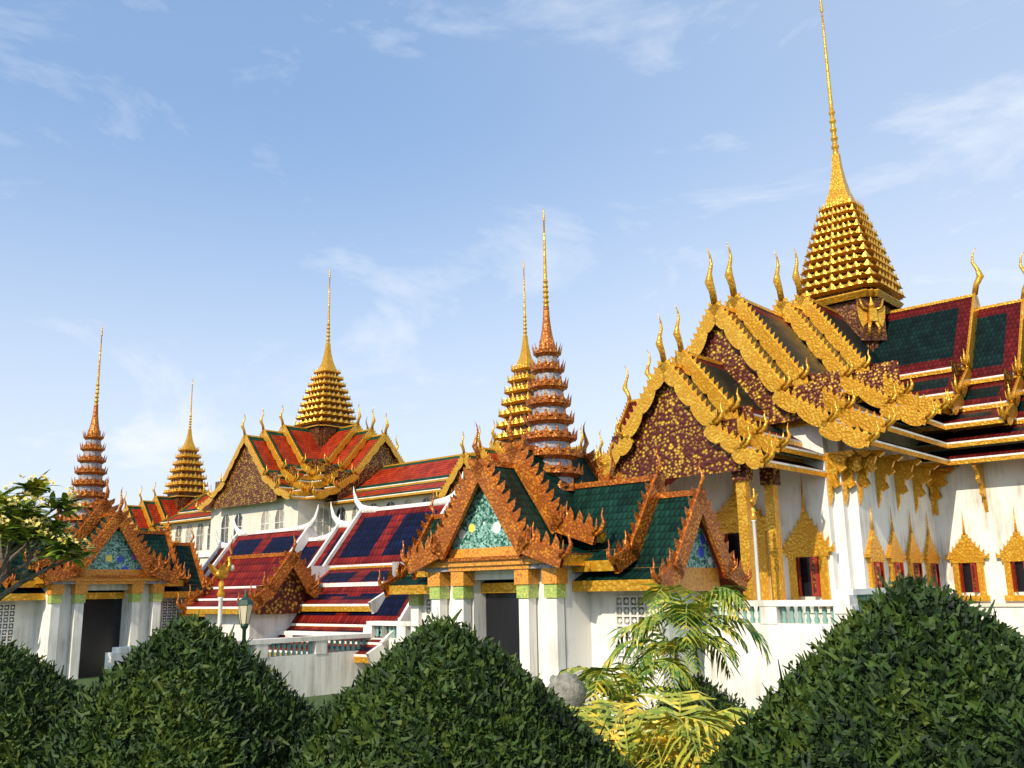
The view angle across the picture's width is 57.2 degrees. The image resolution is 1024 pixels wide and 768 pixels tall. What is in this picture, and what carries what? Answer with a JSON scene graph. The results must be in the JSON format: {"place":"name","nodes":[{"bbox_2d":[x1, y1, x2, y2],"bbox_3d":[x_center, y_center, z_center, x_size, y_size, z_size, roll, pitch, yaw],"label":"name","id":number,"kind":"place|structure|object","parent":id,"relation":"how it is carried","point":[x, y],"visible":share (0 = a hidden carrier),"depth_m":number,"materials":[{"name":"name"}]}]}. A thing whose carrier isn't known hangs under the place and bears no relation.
{"place":"outdoors","nodes":[
{"label":"outdoors","id":0,"kind":"place"},
{"bbox_2d":[268,582,410,670],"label":"staircase roof","id":1,"kind":"structure","parent":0,"point":[394,607],"depth_m":33.96,"materials":[{"name":"red tile"}]},
{"bbox_2d":[69,676,619,734],"bbox_3d":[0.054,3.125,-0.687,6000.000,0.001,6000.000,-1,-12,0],"label":"ground","id":2,"kind":"structure","parent":0,"point":[87,681],"depth_m":29.96,"materials":[{"name":"green plant"}]},
{"bbox_2d":[0,638,88,767],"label":"topiary bush","id":3,"kind":"object","parent":2,"relation":"on","point":[34,690],"visible":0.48,"depth_m":9.31,"materials":[{"name":"green plant"}]},
{"bbox_2d":[0,469,98,600],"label":"frangipani tree","id":4,"kind":"object","parent":2,"relation":"on","point":[28,524],"visible":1,"depth_m":21.23,"materials":[{"name":"green plant"}]},
{"bbox_2d":[0,325,207,679],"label":"gate with crown spire","id":5,"kind":"structure","parent":2,"relation":"on","point":[126,585],"depth_m":39.76,"materials":[{"name":"white paint"}]},
{"bbox_2d":[18,608,322,767],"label":"topiary bush","id":6,"kind":"object","parent":2,"relation":"on","point":[192,691],"visible":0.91,"depth_m":8.66,"materials":[{"name":"green plant"}]},
{"bbox_2d":[208,556,234,628],"bbox_3d":[-9.059,7.556,29.027,0.965,4.418,0.559,9,-16,-38],"label":"lamp post","id":7,"kind":"object","parent":2,"relation":"on","point":[222,572],"visible":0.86,"depth_m":29.25,"materials":[{"name":"metal"}]},
{"bbox_2d":[236,589,253,646],"bbox_3d":[-7.176,7.174,25.071,0.500,3.400,0.433,-1,-12,0],"label":"garden lamp post","id":8,"kind":"object","parent":2,"relation":"on","point":[245,603],"visible":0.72,"depth_m":25.17,"materials":[{"name":"green metal"}]},
{"bbox_2d":[176,529,322,644],"bbox_3d":[-9.987,8.713,37.091,4.723,5.652,4.716,-12,-16,41],"label":"gilded gable porch","id":9,"kind":"object","parent":2,"relation":"on","point":[280,587],"visible":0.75,"depth_m":36.10,"materials":[{"name":"red tile"}]},
{"bbox_2d":[177,504,339,619],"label":"tiered roof","id":10,"kind":"structure","parent":2,"relation":"on","point":[310,541],"depth_m":44.19,"materials":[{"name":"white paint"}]},
{"bbox_2d":[314,689,343,717],"bbox_3d":[-2.496,5.437,13.662,3.058,1.912,3.057,-1,-12,0],"label":"dark shrub","id":11,"kind":"object","parent":2,"relation":"on","point":[320,713],"visible":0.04,"depth_m":13.77,"materials":[{"name":"green plant"}]},
{"bbox_2d":[300,472,462,618],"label":"tiered roof","id":12,"kind":"structure","parent":2,"relation":"on","point":[365,544],"depth_m":37.86,"materials":[{"name":"blue tile"}]},
{"bbox_2d":[276,606,640,767],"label":"topiary bush","id":13,"kind":"object","parent":2,"relation":"on","point":[437,692],"visible":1,"depth_m":8.11,"materials":[{"name":"green plant"}]},
{"bbox_2d":[104,587,934,709],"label":"court balustrade walls","id":14,"kind":"structure","parent":2,"relation":"on","point":[318,669],"depth_m":23.65,"materials":[{"name":"white paint"}]},
{"bbox_2d":[547,673,588,724],"bbox_3d":[0.834,4.953,12.533,0.800,2.080,1.279,3,-13,-20],"label":"boulder","id":15,"kind":"object","parent":2,"relation":"on","point":[569,689],"visible":0.33,"depth_m":12.79,"materials":[{"name":"grey stone"}]},
{"bbox_2d":[558,657,697,723],"bbox_3d":[1.621,5.054,13.446,2.267,2.259,2.398,-1,-12,0],"label":"areca palm","id":16,"kind":"object","parent":2,"relation":"on","point":[615,690],"visible":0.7,"depth_m":13.38,"materials":[{"name":"green plant"}]},
{"bbox_2d":[565,690,759,767],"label":"golden cane palm","id":17,"kind":"object","parent":2,"relation":"on","point":[668,741],"visible":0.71,"depth_m":10.92,"materials":[{"name":"yellow plant"}]},
{"bbox_2d":[596,583,772,706],"bbox_3d":[2.623,4.684,14.215,2.558,3.280,2.306,7,-15,-34],"label":"areca palm","id":18,"kind":"object","parent":2,"relation":"on","point":[695,612],"visible":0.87,"depth_m":14.14,"materials":[{"name":"green plant"}]},
{"bbox_2d":[644,674,756,767],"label":"palm plant","id":19,"kind":"object","parent":2,"relation":"on","point":[718,701],"visible":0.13,"depth_m":13.33,"materials":[{"name":"green plant"}]},
{"bbox_2d":[743,488,760,599],"bbox_3d":[9.239,7.304,35.156,0.965,6.918,0.559,9,-16,-38],"label":"lamp post","id":20,"kind":"object","parent":2,"relation":"on","point":[752,502],"visible":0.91,"depth_m":35.50,"materials":[{"name":"white metal"}]},
{"bbox_2d":[595,0,1023,644],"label":"dusit maha prasat throne hall","id":21,"kind":"structure","parent":2,"relation":"on","point":[849,418],"depth_m":42.86,"materials":[{"name":"gold tile"}]},
{"bbox_2d":[693,571,1023,767],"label":"topiary bush","id":22,"kind":"object","parent":2,"relation":"on","point":[909,672],"visible":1,"depth_m":6.57,"materials":[{"name":"green plant"}]},
{"bbox_2d":[122,259,603,566],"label":"chakri maha prasat hall","id":23,"kind":"structure","parent":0,"point":[324,453],"depth_m":97.39,"materials":[{"name":"white paint"}]},
{"bbox_2d":[0,0,1023,519],"label":"sky","id":24,"kind":"structure","parent":0,"point":[185,180],"materials":[{"name":"blue"}]},
{"bbox_2d":[377,207,751,716],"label":"gate with crown spire","id":25,"kind":"structure","parent":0,"point":[545,551],"depth_m":25.30,"materials":[{"name":"white paint"}]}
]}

